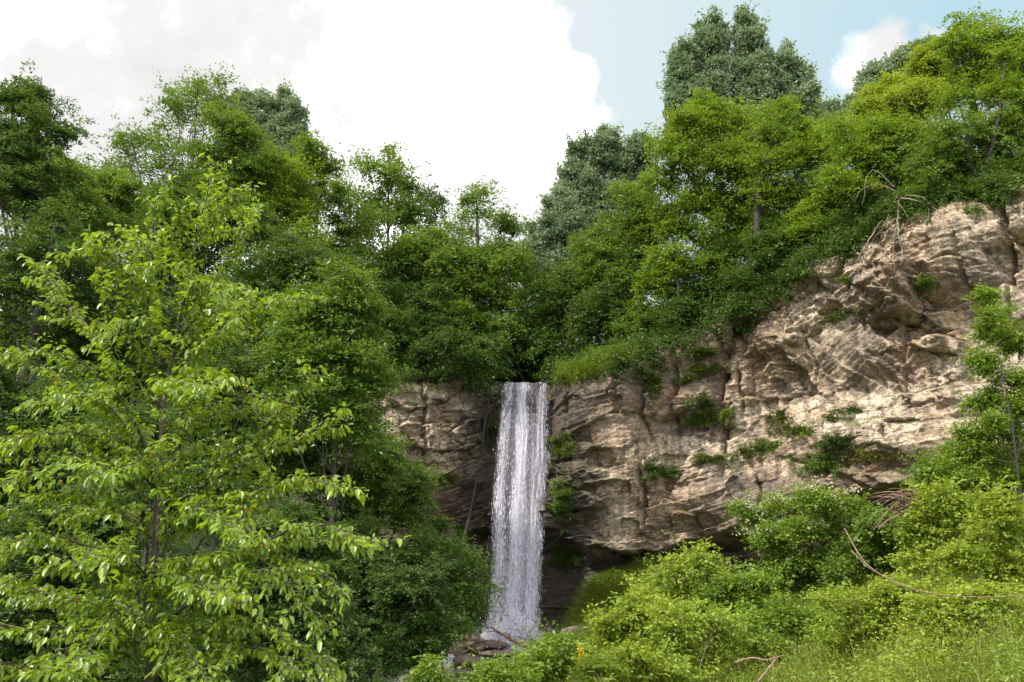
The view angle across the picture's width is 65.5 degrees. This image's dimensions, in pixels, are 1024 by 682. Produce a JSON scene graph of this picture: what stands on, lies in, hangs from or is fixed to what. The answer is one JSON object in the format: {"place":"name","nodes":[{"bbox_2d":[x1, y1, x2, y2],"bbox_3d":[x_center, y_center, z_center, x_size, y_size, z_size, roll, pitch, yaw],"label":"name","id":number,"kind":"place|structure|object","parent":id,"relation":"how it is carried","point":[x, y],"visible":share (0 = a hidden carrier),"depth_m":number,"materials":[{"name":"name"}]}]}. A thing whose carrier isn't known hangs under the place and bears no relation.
{"place":"outdoors","nodes":[
{"label":"outdoors","id":0,"kind":"place"},
{"bbox_2d":[23,281,776,471],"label":"hillside","id":1,"kind":"structure","parent":0,"point":[168,408],"depth_m":70.52,"materials":[{"name":"green plant"}]},
{"bbox_2d":[93,61,246,397],"bbox_3d":[-21.170,-6.995,48.091,8.707,21.575,6.844,0,-16,0],"label":"broadleaf tree","id":2,"kind":"object","parent":1,"relation":"on","point":[175,106],"visible":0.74,"depth_m":49.10,"materials":[{"name":"green plant"}]},
{"bbox_2d":[113,158,263,394],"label":"broadleaf tree","id":3,"kind":"object","parent":1,"relation":"on","point":[174,182],"visible":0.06,"depth_m":49.19,"materials":[{"name":"green plant"}]},
{"bbox_2d":[231,78,312,265],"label":"poplar tree","id":4,"kind":"object","parent":1,"relation":"on","point":[285,106],"visible":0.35,"depth_m":62.75,"materials":[{"name":"green plant"}]},
{"bbox_2d":[269,129,360,328],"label":"broadleaf tree","id":5,"kind":"object","parent":1,"relation":"on","point":[311,146],"visible":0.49,"depth_m":51.06,"materials":[{"name":"green plant"}]},
{"bbox_2d":[311,184,386,375],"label":"broadleaf tree","id":6,"kind":"object","parent":1,"relation":"on","point":[354,230],"visible":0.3,"depth_m":51.73,"materials":[{"name":"green plant"}]},
{"bbox_2d":[340,139,429,253],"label":"broadleaf tree","id":7,"kind":"object","parent":1,"relation":"on","point":[395,167],"visible":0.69,"depth_m":58.99,"materials":[{"name":"green plant"}]},
{"bbox_2d":[349,229,440,347],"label":"broadleaf tree","id":8,"kind":"object","parent":1,"relation":"on","point":[384,254],"visible":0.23,"depth_m":52.02,"materials":[{"name":"green plant"}]},
{"bbox_2d":[374,171,460,239],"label":"broadleaf tree","id":9,"kind":"object","parent":1,"relation":"on","point":[407,206],"visible":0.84,"depth_m":57.40,"materials":[{"name":"green plant"}]},
{"bbox_2d":[362,272,479,382],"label":"broadleaf tree","id":10,"kind":"object","parent":1,"relation":"on","point":[405,310],"visible":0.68,"depth_m":48.28,"materials":[{"name":"green plant"}]},
{"bbox_2d":[365,217,494,300],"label":"broadleaf tree","id":11,"kind":"object","parent":1,"relation":"on","point":[445,253],"visible":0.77,"depth_m":51.65,"materials":[{"name":"green plant"}]},
{"bbox_2d":[439,175,531,379],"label":"broadleaf tree","id":12,"kind":"object","parent":1,"relation":"on","point":[510,227],"visible":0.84,"depth_m":54.39,"materials":[{"name":"green plant"}]},
{"bbox_2d":[440,241,547,380],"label":"broadleaf tree","id":13,"kind":"object","parent":1,"relation":"on","point":[496,290],"visible":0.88,"depth_m":50.39,"materials":[{"name":"green plant"}]},
{"bbox_2d":[0,145,1023,405],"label":"undergrowth","id":14,"kind":"object","parent":1,"relation":"on","point":[860,209],"visible":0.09,"depth_m":44.94,"materials":[{"name":"green plant"}]},
{"bbox_2d":[473,231,562,385],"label":"broadleaf tree","id":15,"kind":"object","parent":1,"relation":"on","point":[528,276],"visible":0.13,"depth_m":55.33,"materials":[{"name":"green plant"}]},
{"bbox_2d":[472,302,572,385],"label":"broadleaf tree","id":16,"kind":"object","parent":1,"relation":"on","point":[533,325],"visible":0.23,"depth_m":50.79,"materials":[{"name":"green plant"}]},
{"bbox_2d":[517,181,595,297],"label":"poplar tree","id":17,"kind":"object","parent":1,"relation":"on","point":[550,231],"visible":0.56,"depth_m":60.13,"materials":[{"name":"green plant"}]},
{"bbox_2d":[512,264,608,375],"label":"broadleaf tree","id":18,"kind":"object","parent":1,"relation":"on","point":[557,314],"visible":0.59,"depth_m":50.33,"materials":[{"name":"green plant"}]},
{"bbox_2d":[525,254,604,309],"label":"broadleaf tree","id":19,"kind":"object","parent":1,"relation":"on","point":[548,271],"visible":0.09,"depth_m":54.30,"materials":[{"name":"green plant"}]},
{"bbox_2d":[548,251,657,349],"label":"broadleaf tree","id":20,"kind":"object","parent":1,"relation":"on","point":[584,323],"visible":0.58,"depth_m":47.30,"materials":[{"name":"green plant"}]},
{"bbox_2d":[548,120,660,256],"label":"poplar tree","id":21,"kind":"object","parent":1,"relation":"on","point":[597,165],"visible":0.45,"depth_m":63.64,"materials":[{"name":"green plant"}]},
{"bbox_2d":[560,175,678,302],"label":"broadleaf tree","id":22,"kind":"object","parent":1,"relation":"on","point":[600,260],"visible":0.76,"depth_m":50.10,"materials":[{"name":"green plant"}]},
{"bbox_2d":[601,296,673,343],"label":"shrub","id":23,"kind":"object","parent":1,"relation":"on","point":[637,315],"visible":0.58,"depth_m":45.13,"materials":[{"name":"green plant"}]},
{"bbox_2d":[621,84,768,278],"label":"broadleaf tree","id":24,"kind":"object","parent":1,"relation":"on","point":[698,198],"visible":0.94,"depth_m":45.98,"materials":[{"name":"green plant"}]},
{"bbox_2d":[645,261,749,333],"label":"shrub","id":25,"kind":"object","parent":1,"relation":"on","point":[682,306],"visible":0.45,"depth_m":43.06,"materials":[{"name":"green plant"}]},
{"bbox_2d":[679,207,784,309],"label":"broadleaf tree","id":26,"kind":"object","parent":1,"relation":"on","point":[727,244],"visible":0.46,"depth_m":44.14,"materials":[{"name":"green plant"}]},
{"bbox_2d":[656,0,826,180],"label":"poplar tree","id":27,"kind":"object","parent":1,"relation":"on","point":[758,71],"visible":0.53,"depth_m":61.54,"materials":[{"name":"green plant"}]},
{"bbox_2d":[707,238,792,290],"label":"shrub","id":28,"kind":"object","parent":1,"relation":"on","point":[761,260],"visible":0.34,"depth_m":41.37,"materials":[{"name":"green plant"}]},
{"bbox_2d":[711,94,845,292],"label":"broadleaf tree","id":29,"kind":"object","parent":1,"relation":"on","point":[792,155],"visible":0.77,"depth_m":43.80,"materials":[{"name":"green plant"}]},
{"bbox_2d":[716,94,868,237],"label":"broadleaf tree","id":30,"kind":"object","parent":1,"relation":"on","point":[826,119],"visible":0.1,"depth_m":47.88,"materials":[{"name":"green plant"}]},
{"bbox_2d":[730,161,875,277],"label":"broadleaf tree","id":31,"kind":"object","parent":1,"relation":"on","point":[762,242],"visible":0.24,"depth_m":41.85,"materials":[{"name":"green plant"}]},
{"bbox_2d":[769,183,850,265],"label":"broadleaf tree","id":32,"kind":"object","parent":1,"relation":"on","point":[802,225],"visible":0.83,"depth_m":41.22,"materials":[{"name":"green plant"}]},
{"bbox_2d":[797,96,959,264],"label":"broadleaf tree","id":33,"kind":"object","parent":1,"relation":"on","point":[879,139],"visible":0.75,"depth_m":38.49,"materials":[{"name":"green plant"}]},
{"bbox_2d":[834,65,929,140],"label":"willow tree","id":34,"kind":"object","parent":1,"relation":"on","point":[874,91],"visible":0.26,"depth_m":60.48,"materials":[{"name":"green plant"}]},
{"bbox_2d":[852,31,939,129],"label":"poplar tree","id":35,"kind":"object","parent":1,"relation":"on","point":[867,74],"visible":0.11,"depth_m":73.14,"materials":[{"name":"green plant"}]},
{"bbox_2d":[872,31,970,166],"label":"willow tree","id":36,"kind":"object","parent":1,"relation":"on","point":[913,96],"visible":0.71,"depth_m":56.24,"materials":[{"name":"green plant"}]},
{"bbox_2d":[885,166,971,216],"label":"shrub","id":37,"kind":"object","parent":1,"relation":"on","point":[916,186],"visible":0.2,"depth_m":35.16,"materials":[{"name":"green plant"}]},
{"bbox_2d":[914,2,1023,162],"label":"broadleaf tree","id":38,"kind":"object","parent":1,"relation":"on","point":[960,37],"visible":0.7,"depth_m":37.70,"materials":[{"name":"green plant"}]},
{"bbox_2d":[965,34,1023,196],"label":"broadleaf tree","id":39,"kind":"object","parent":1,"relation":"on","point":[1016,76],"visible":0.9,"depth_m":34.72,"materials":[{"name":"green plant"}]},
{"bbox_2d":[386,651,509,681],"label":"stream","id":40,"kind":"structure","parent":0,"point":[477,657],"depth_m":34.30,"materials":[{"name":"liquid"}]},
{"bbox_2d":[0,403,1023,681],"bbox_3d":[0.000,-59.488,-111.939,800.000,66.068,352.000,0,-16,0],"label":"ground","id":41,"kind":"structure","parent":0,"point":[196,543],"depth_m":35.33,"materials":[{"name":"soil"}]},
{"bbox_2d":[0,58,118,435],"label":"broadleaf tree","id":42,"kind":"object","parent":41,"relation":"on","point":[23,172],"visible":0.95,"depth_m":28.70,"materials":[{"name":"green plant"}]},
{"bbox_2d":[0,189,124,525],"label":"broadleaf tree","id":43,"kind":"object","parent":41,"relation":"on","point":[38,241],"visible":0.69,"depth_m":24.78,"materials":[{"name":"green plant"}]},
{"bbox_2d":[0,335,124,531],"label":"broadleaf tree","id":44,"kind":"object","parent":41,"relation":"on","point":[7,384],"visible":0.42,"depth_m":19.89,"materials":[{"name":"green plant"}]},
{"bbox_2d":[0,110,144,368],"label":"broadleaf tree","id":45,"kind":"object","parent":41,"relation":"on","point":[80,177],"visible":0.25,"depth_m":37.51,"materials":[{"name":"green plant"}]},
{"bbox_2d":[40,153,164,455],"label":"broadleaf tree","id":46,"kind":"object","parent":41,"relation":"on","point":[122,195],"visible":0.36,"depth_m":40.87,"materials":[{"name":"green plant"}]},
{"bbox_2d":[0,479,260,681],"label":"broadleaf tree","id":47,"kind":"object","parent":41,"relation":"on","point":[13,527],"visible":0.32,"depth_m":14.09,"materials":[{"name":"green plant"}]},
{"bbox_2d":[24,260,267,645],"bbox_3d":[-11.941,3.348,25.167,7.993,12.846,5.015,0,-16,0],"label":"broadleaf tree","id":48,"kind":"object","parent":41,"relation":"on","point":[93,357],"visible":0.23,"depth_m":25.44,"materials":[{"name":"green plant"}]},
{"bbox_2d":[60,376,287,649],"bbox_3d":[-7.628,5.838,18.082,5.495,10.280,3.558,0,-16,0],"label":"broadleaf tree","id":49,"kind":"object","parent":41,"relation":"on","point":[150,420],"visible":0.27,"depth_m":18.45,"materials":[{"name":"green plant"}]},
{"bbox_2d":[78,174,300,552],"bbox_3d":[-15.309,0.821,36.278,9.699,17.947,7.270,6,-17,-21],"label":"broadleaf tree","id":50,"kind":"object","parent":41,"relation":"on","point":[264,234],"visible":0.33,"depth_m":37.32,"materials":[{"name":"green plant"}]},
{"bbox_2d":[0,149,410,681],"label":"cherry tree","id":51,"kind":"object","parent":41,"relation":"on","point":[161,640],"visible":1,"depth_m":7.45,"materials":[{"name":"green plant"}]},
{"bbox_2d":[0,438,448,681],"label":"undergrowth","id":52,"kind":"object","parent":41,"relation":"on","point":[173,548],"visible":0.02,"depth_m":32.46,"materials":[{"name":"green plant"}]},
{"bbox_2d":[142,324,316,681],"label":"broadleaf tree","id":53,"kind":"object","parent":41,"relation":"on","point":[237,425],"visible":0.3,"depth_m":23.88,"materials":[{"name":"green plant"}]},
{"bbox_2d":[170,93,290,464],"bbox_3d":[-16.810,-2.739,44.590,7.825,25.213,5.658,0,-16,0],"label":"broadleaf tree","id":54,"kind":"object","parent":41,"relation":"on","point":[234,129],"visible":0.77,"depth_m":46.38,"materials":[{"name":"green plant"}]},
{"bbox_2d":[172,217,399,607],"bbox_3d":[-10.388,3.234,33.590,10.674,18.432,5.360,0,-16,0],"label":"broadleaf tree","id":55,"kind":"object","parent":41,"relation":"on","point":[295,258],"visible":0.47,"depth_m":35.03,"materials":[{"name":"green plant"}]},
{"bbox_2d":[242,136,347,553],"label":"broadleaf tree","id":56,"kind":"object","parent":41,"relation":"on","point":[296,219],"visible":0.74,"depth_m":46.91,"materials":[{"name":"green plant"}]},
{"bbox_2d":[188,487,402,681],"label":"broadleaf tree","id":57,"kind":"object","parent":41,"relation":"on","point":[355,651],"visible":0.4,"depth_m":15.85,"materials":[{"name":"green plant"}]},
{"bbox_2d":[233,407,412,681],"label":"ash tree","id":58,"kind":"object","parent":41,"relation":"on","point":[291,466],"visible":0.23,"depth_m":24.56,"materials":[{"name":"green plant"}]},
{"bbox_2d":[237,256,432,652],"bbox_3d":[-5.416,4.451,22.748,5.612,14.887,3.855,8,-18,-26],"label":"ash tree","id":59,"kind":"object","parent":41,"relation":"on","point":[348,339],"visible":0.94,"depth_m":23.37,"materials":[{"name":"green plant"}]},
{"bbox_2d":[301,418,452,681],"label":"broadleaf tree","id":60,"kind":"object","parent":41,"relation":"on","point":[406,515],"visible":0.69,"depth_m":26.08,"materials":[{"name":"green plant"}]},
{"bbox_2d":[286,506,479,681],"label":"broadleaf tree","id":61,"kind":"object","parent":41,"relation":"on","point":[421,576],"visible":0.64,"depth_m":22.36,"materials":[{"name":"green plant"}]},
{"bbox_2d":[405,512,456,636],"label":"shrub","id":62,"kind":"object","parent":41,"relation":"on","point":[440,524],"visible":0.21,"depth_m":41.02,"materials":[{"name":"green plant"}]},
{"bbox_2d":[359,324,520,643],"bbox_3d":[-4.035,7.605,44.355,9.381,18.212,5.872,0,-16,0],"label":"broadleaf tree","id":63,"kind":"object","parent":41,"relation":"on","point":[483,349],"visible":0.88,"depth_m":45.58,"materials":[{"name":"green plant"}]},
{"bbox_2d":[391,533,511,676],"bbox_3d":[-2.044,9.246,25.694,3.507,5.959,3.687,15,-22,-42],"label":"shrub","id":64,"kind":"object","parent":41,"relation":"on","point":[467,594],"visible":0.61,"depth_m":25.73,"materials":[{"name":"green plant"}]},
{"bbox_2d":[400,639,544,681],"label":"shrub","id":65,"kind":"object","parent":41,"relation":"on","point":[495,670],"visible":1,"depth_m":14.89,"materials":[{"name":"green plant"}]},
{"bbox_2d":[507,618,601,681],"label":"shrub","id":66,"kind":"object","parent":41,"relation":"on","point":[549,653],"visible":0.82,"depth_m":18.30,"materials":[{"name":"green plant"}]},
{"bbox_2d":[530,552,657,644],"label":"grass","id":67,"kind":"structure","parent":41,"relation":"on","point":[602,595],"depth_m":39.21,"materials":[{"name":"green plant"}]},
{"bbox_2d":[569,571,685,662],"bbox_3d":[2.313,6.125,15.832,2.400,2.986,1.997,0,-16,0],"label":"shrub","id":68,"kind":"object","parent":41,"relation":"on","point":[621,629],"visible":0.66,"depth_m":15.66,"materials":[{"name":"green plant"}]},
{"bbox_2d":[563,633,720,681],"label":"shrub","id":69,"kind":"object","parent":41,"relation":"on","point":[634,663],"visible":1,"depth_m":10.21,"materials":[{"name":"green plant"}]},
{"bbox_2d":[618,530,744,617],"bbox_3d":[4.002,6.108,18.170,2.971,3.470,2.773,0,-16,0],"label":"shrub","id":70,"kind":"object","parent":41,"relation":"on","point":[696,559],"visible":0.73,"depth_m":17.92,"materials":[{"name":"green plant"}]},
{"bbox_2d":[629,591,771,681],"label":"shrub","id":71,"kind":"object","parent":41,"relation":"on","point":[685,628],"visible":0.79,"depth_m":12.12,"materials":[{"name":"green plant"}]},
{"bbox_2d":[674,560,795,634],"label":"shrub","id":72,"kind":"object","parent":41,"relation":"on","point":[756,584],"visible":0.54,"depth_m":17.11,"materials":[{"name":"green plant"}]},
{"bbox_2d":[470,498,1023,681],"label":"grass","id":73,"kind":"structure","parent":41,"relation":"on","point":[933,670],"depth_m":10.07,"materials":[{"name":"green plant"}]},
{"bbox_2d":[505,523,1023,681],"bbox_3d":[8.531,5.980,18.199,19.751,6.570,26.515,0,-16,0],"label":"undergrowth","id":74,"kind":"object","parent":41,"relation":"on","point":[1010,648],"visible":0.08,"depth_m":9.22,"materials":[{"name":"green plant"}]},
{"bbox_2d":[704,587,851,673],"bbox_3d":[4.432,5.072,13.124,3.067,1.938,1.890,0,-16,0],"label":"shrub","id":75,"kind":"object","parent":41,"relation":"on","point":[779,626],"visible":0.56,"depth_m":13.20,"materials":[{"name":"green plant"}]},
{"bbox_2d":[720,475,871,606],"bbox_3d":[6.992,5.306,19.271,3.557,4.031,2.792,7,-17,-23],"label":"shrub","id":76,"kind":"object","parent":41,"relation":"on","point":[772,527],"visible":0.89,"depth_m":19.14,"materials":[{"name":"green plant"}]},
{"bbox_2d":[808,502,936,595],"bbox_3d":[8.325,5.116,18.359,3.190,2.848,2.350,0,-16,0],"label":"shrub","id":77,"kind":"object","parent":41,"relation":"on","point":[869,545],"visible":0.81,"depth_m":18.28,"materials":[{"name":"green plant"}]},
{"bbox_2d":[802,564,946,678],"bbox_3d":[5.049,4.218,11.280,1.982,2.049,1.566,0,-16,0],"label":"shrub","id":78,"kind":"object","parent":41,"relation":"on","point":[854,605],"visible":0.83,"depth_m":11.14,"materials":[{"name":"green plant"}]},
{"bbox_2d":[867,486,919,529],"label":"dead branches","id":79,"kind":"object","parent":41,"relation":"on","point":[903,495],"visible":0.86,"depth_m":14.66,"materials":[{"name":"brown wood"}]},
{"bbox_2d":[877,462,1006,590],"bbox_3d":[7.838,3.746,14.170,2.667,3.201,1.539,-4,-16,12],"label":"shrub","id":80,"kind":"object","parent":41,"relation":"on","point":[930,528],"visible":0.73,"depth_m":14.18,"materials":[{"name":"green plant"}]},
{"bbox_2d":[870,89,1023,495],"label":"broadleaf tree","id":81,"kind":"object","parent":41,"relation":"on","point":[938,161],"visible":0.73,"depth_m":34.62,"materials":[{"name":"green plant"}]},
{"bbox_2d":[890,428,1023,519],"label":"shrub","id":82,"kind":"object","parent":41,"relation":"on","point":[946,457],"visible":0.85,"depth_m":15.23,"materials":[{"name":"green plant"}]},
{"bbox_2d":[899,572,1023,659],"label":"shrub","id":83,"kind":"object","parent":41,"relation":"on","point":[930,603],"visible":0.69,"depth_m":10.35,"materials":[{"name":"green plant"}]},
{"bbox_2d":[919,468,1023,590],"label":"shrub","id":84,"kind":"object","parent":41,"relation":"on","point":[1004,518],"visible":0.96,"depth_m":12.00,"materials":[{"name":"green plant"}]},
{"bbox_2d":[936,278,1023,549],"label":"locust tree","id":85,"kind":"object","parent":41,"relation":"on","point":[994,329],"visible":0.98,"depth_m":15.30,"materials":[{"name":"green plant"}]},
{"bbox_2d":[0,0,1023,383],"label":"sky","id":86,"kind":"structure","parent":0,"point":[473,89],"materials":[{"name":"white"}]},
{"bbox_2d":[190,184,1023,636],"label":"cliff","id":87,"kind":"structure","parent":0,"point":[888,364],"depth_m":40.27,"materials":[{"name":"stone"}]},
{"bbox_2d":[477,404,500,451],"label":"cliff plant","id":88,"kind":"object","parent":87,"relation":"attached to","point":[490,423],"visible":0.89,"depth_m":46.66,"materials":[{"name":"green plant"}]},
{"bbox_2d":[477,382,552,652],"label":"waterfall","id":89,"kind":"structure","parent":87,"relation":"on","point":[512,626],"depth_m":42.67,"materials":[{"name":"white liquid"}]},
{"bbox_2d":[524,535,586,577],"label":"cliff plant","id":90,"kind":"object","parent":87,"relation":"attached to","point":[562,556],"visible":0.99,"depth_m":46.80,"materials":[{"name":"green plant"}]},
{"bbox_2d":[538,475,580,534],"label":"cliff plant","id":91,"kind":"object","parent":87,"relation":"attached to","point":[558,504],"visible":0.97,"depth_m":41.18,"materials":[{"name":"green plant"}]},
{"bbox_2d":[544,426,578,480],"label":"cliff plant","id":92,"kind":"object","parent":87,"relation":"on","point":[562,448],"visible":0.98,"depth_m":42.38,"materials":[{"name":"green plant"}]},
{"bbox_2d":[541,333,648,396],"bbox_3d":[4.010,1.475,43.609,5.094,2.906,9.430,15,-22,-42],"label":"grass","id":93,"kind":"structure","parent":87,"relation":"on","point":[563,375],"depth_m":41.92,"materials":[{"name":"green plant"}]},
{"bbox_2d":[646,356,667,406],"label":"cliff plant","id":94,"kind":"object","parent":87,"relation":"attached to","point":[655,377],"visible":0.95,"depth_m":41.43,"materials":[{"name":"green plant"}]},
{"bbox_2d":[638,454,680,480],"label":"cliff plant","id":95,"kind":"object","parent":87,"relation":"on","point":[661,470],"visible":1,"depth_m":40.98,"materials":[{"name":"green plant"}]},
{"bbox_2d":[629,231,736,329],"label":"broadleaf tree","id":96,"kind":"object","parent":87,"relation":"on","point":[669,268],"visible":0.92,"depth_m":44.13,"materials":[{"name":"green plant"}]},
{"bbox_2d":[672,343,730,370],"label":"cliff plant","id":97,"kind":"object","parent":87,"relation":"on","point":[701,350],"visible":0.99,"depth_m":41.37,"materials":[{"name":"green plant"}]},
{"bbox_2d":[678,410,727,429],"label":"cliff plant","id":98,"kind":"object","parent":87,"relation":"on","point":[695,418],"visible":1,"depth_m":41.44,"materials":[{"name":"green plant"}]},
{"bbox_2d":[596,161,1023,390],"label":"undergrowth","id":99,"kind":"object","parent":87,"relation":"on","point":[842,241],"visible":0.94,"depth_m":38.49,"materials":[{"name":"green plant"}]},
{"bbox_2d":[781,450,848,485],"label":"cliff plant","id":100,"kind":"object","parent":87,"relation":"attached to","point":[822,468],"visible":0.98,"depth_m":36.45,"materials":[{"name":"green plant"}]},
{"bbox_2d":[807,429,853,454],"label":"cliff plant","id":101,"kind":"object","parent":87,"relation":"attached to","point":[821,444],"visible":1,"depth_m":35.94,"materials":[{"name":"green plant"}]},
{"bbox_2d":[837,445,905,463],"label":"cliff plant","id":102,"kind":"object","parent":87,"relation":"attached to","point":[871,455],"visible":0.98,"depth_m":34.74,"materials":[{"name":"green plant"}]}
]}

